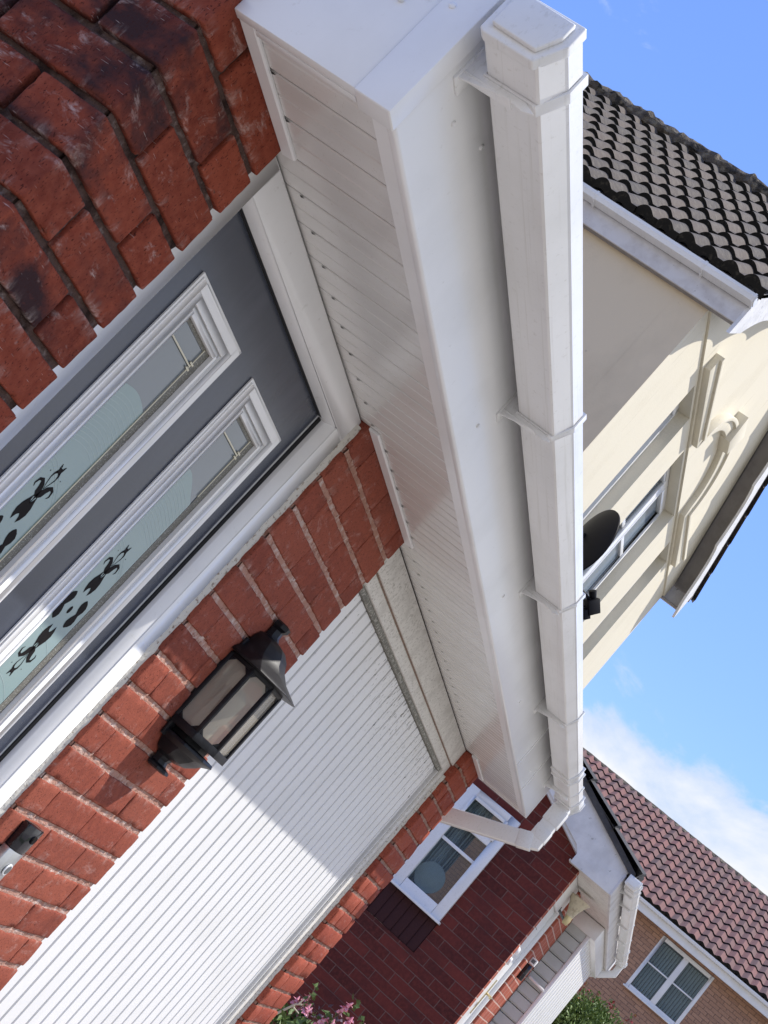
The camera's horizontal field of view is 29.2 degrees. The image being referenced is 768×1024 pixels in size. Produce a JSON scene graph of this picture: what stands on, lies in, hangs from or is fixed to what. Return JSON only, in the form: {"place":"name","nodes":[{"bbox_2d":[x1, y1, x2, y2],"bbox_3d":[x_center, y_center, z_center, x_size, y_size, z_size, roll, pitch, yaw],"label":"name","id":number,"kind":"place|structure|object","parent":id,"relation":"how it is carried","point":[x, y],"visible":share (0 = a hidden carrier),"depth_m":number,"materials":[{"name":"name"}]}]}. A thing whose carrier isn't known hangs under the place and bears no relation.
{"place":"outdoors","nodes":[
{"label":"outdoors","id":0,"kind":"place"},
{"bbox_2d":[0,0,587,1023],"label":"brick house","id":1,"kind":"structure","parent":0,"point":[292,314],"depth_m":2.56,"materials":[{"name":"brick"}]},
{"bbox_2d":[0,820,43,879],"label":"video doorbell","id":2,"kind":"object","parent":1,"relation":"attached to","point":[20,841],"visible":1,"depth_m":2.75,"materials":[{"name":"black"}]},
{"bbox_2d":[0,211,317,752],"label":"front door","id":3,"kind":"structure","parent":1,"relation":"in","point":[121,474],"depth_m":2.39,"materials":[{"name":"plastic"}]},
{"bbox_2d":[0,593,434,1023],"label":"garage door","id":4,"kind":"structure","parent":1,"relation":"in","point":[182,923],"depth_m":4.14,"materials":[{"name":"white metal"}]},
{"bbox_2d":[148,619,293,776],"bbox_3d":[-0.305,0.418,3.087,0.141,0.404,0.223,38,-12,19],"label":"wall lantern","id":5,"kind":"object","parent":1,"relation":"attached to","point":[215,700],"depth_m":3.04,"materials":[{"name":"black metal"}]},
{"bbox_2d":[540,0,767,895],"label":"sky","id":6,"kind":"structure","parent":0,"point":[679,711],"materials":[{"name":"blue"}]},
{"bbox_3d":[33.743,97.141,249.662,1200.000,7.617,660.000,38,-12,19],"label":"ground","id":7,"kind":"structure","parent":0,"visible":0},
{"bbox_2d":[269,982,364,1023],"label":"pink flowering shrub","id":8,"kind":"object","parent":7,"relation":"on","point":[300,1015],"visible":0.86,"depth_m":7.18,"materials":[{"name":"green plant"}]},
{"bbox_2d":[312,1002,341,1023],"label":"purple shrub","id":9,"kind":"object","parent":7,"relation":"on","point":[335,1018],"visible":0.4,"depth_m":7.58,"materials":[{"name":"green plant"}]},
{"bbox_2d":[272,72,767,1023],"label":"gabled house","id":10,"kind":"structure","parent":7,"relation":"on","point":[676,346],"depth_m":11.55,"materials":[{"name":"painted render"},{"name":"dark tile"},{"name":"upvc"}]},
{"bbox_2d":[414,861,444,893],"bbox_3d":[0.308,2.501,10.064,0.215,0.228,0.018,38,-12,19],"label":"round disc","id":11,"kind":"object","parent":10,"relation":"on","point":[429,877],"visible":1,"depth_m":10.06,"materials":[{"name":"plastic"}]},
{"bbox_2d":[390,783,520,924],"bbox_3d":[0.489,2.329,10.071,0.465,0.876,0.149,38,-12,19],"label":"window","id":12,"kind":"structure","parent":10,"relation":"in","point":[444,844],"depth_m":10.07,"materials":[{"name":"plastic"}]},
{"bbox_2d":[457,907,554,1023],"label":"door frame","id":13,"kind":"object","parent":10,"relation":"in","point":[485,993],"depth_m":10.48,"materials":[{"name":"plastic"}]},
{"bbox_2d":[504,946,520,965],"bbox_3d":[0.871,2.990,9.937,0.039,0.180,0.072,38,-12,19],"label":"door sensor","id":14,"kind":"object","parent":10,"relation":"attached to","point":[515,953],"depth_m":9.91,"materials":[{"name":"plastic"}]},
{"bbox_2d":[517,957,537,980],"bbox_3d":[1.072,3.420,11.011,0.052,0.195,0.082,38,-12,19],"label":"wall box","id":15,"kind":"object","parent":10,"relation":"attached to","point":[526,969],"visible":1,"depth_m":10.98,"materials":[{"name":"black plastic"}]},
{"bbox_2d":[529,957,537,966],"bbox_3d":[1.119,3.369,11.026,0.052,0.053,0.081,38,-12,19],"label":"sensor window","id":16,"kind":"structure","parent":15,"relation":"in","point":[530,962],"depth_m":10.99,"materials":[{"name":"plastic"}]},
{"bbox_2d":[558,893,589,925],"bbox_3d":[1.352,2.882,10.658,0.186,0.217,0.176,38,-12,19],"label":"porch lamp","id":17,"kind":"object","parent":10,"relation":"attached to","point":[577,905],"visible":0.94,"depth_m":10.62,"materials":[{"name":"beige glass"}]},
{"bbox_2d":[583,510,619,619],"bbox_3d":[1.316,0.604,11.357,0.619,1.476,0.610,32,-15,40],"label":"satellite dish","id":18,"kind":"object","parent":10,"relation":"attached to","point":[600,530],"visible":0.62,"depth_m":11.18,"materials":[{"name":"black"}]},
{"bbox_2d":[583,557,656,643],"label":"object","id":19,"kind":"structure","parent":10,"relation":"in","point":[656,557],"depth_m":16.44,"materials":[{"name":"plastic"}]},
{"bbox_2d":[583,466,670,597],"bbox_3d":[1.908,0.630,14.315,0.088,2.718,1.680,38,-12,19],"label":"window","id":20,"kind":"structure","parent":10,"relation":"in","point":[652,505],"depth_m":14.82,"materials":[{"name":"plastic"}]},
{"bbox_2d":[583,403,679,519],"bbox_3d":[1.678,-0.056,12.596,0.086,2.717,0.670,38,-12,19],"label":"window","id":21,"kind":"structure","parent":10,"relation":"in","point":[674,412],"depth_m":12.93,"materials":[{"name":"plastic"}]},
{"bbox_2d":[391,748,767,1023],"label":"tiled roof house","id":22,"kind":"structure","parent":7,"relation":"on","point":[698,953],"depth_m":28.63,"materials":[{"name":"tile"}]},
{"bbox_2d":[623,936,714,1023],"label":"window","id":23,"kind":"structure","parent":22,"relation":"in","point":[668,981],"depth_m":28.31,"materials":[{"name":"plastic"}]},
{"bbox_2d":[551,989,623,1023],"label":"round bush","id":24,"kind":"object","parent":7,"relation":"on","point":[575,1010],"visible":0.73,"depth_m":16.30,"materials":[{"name":"green plant"}]}
]}

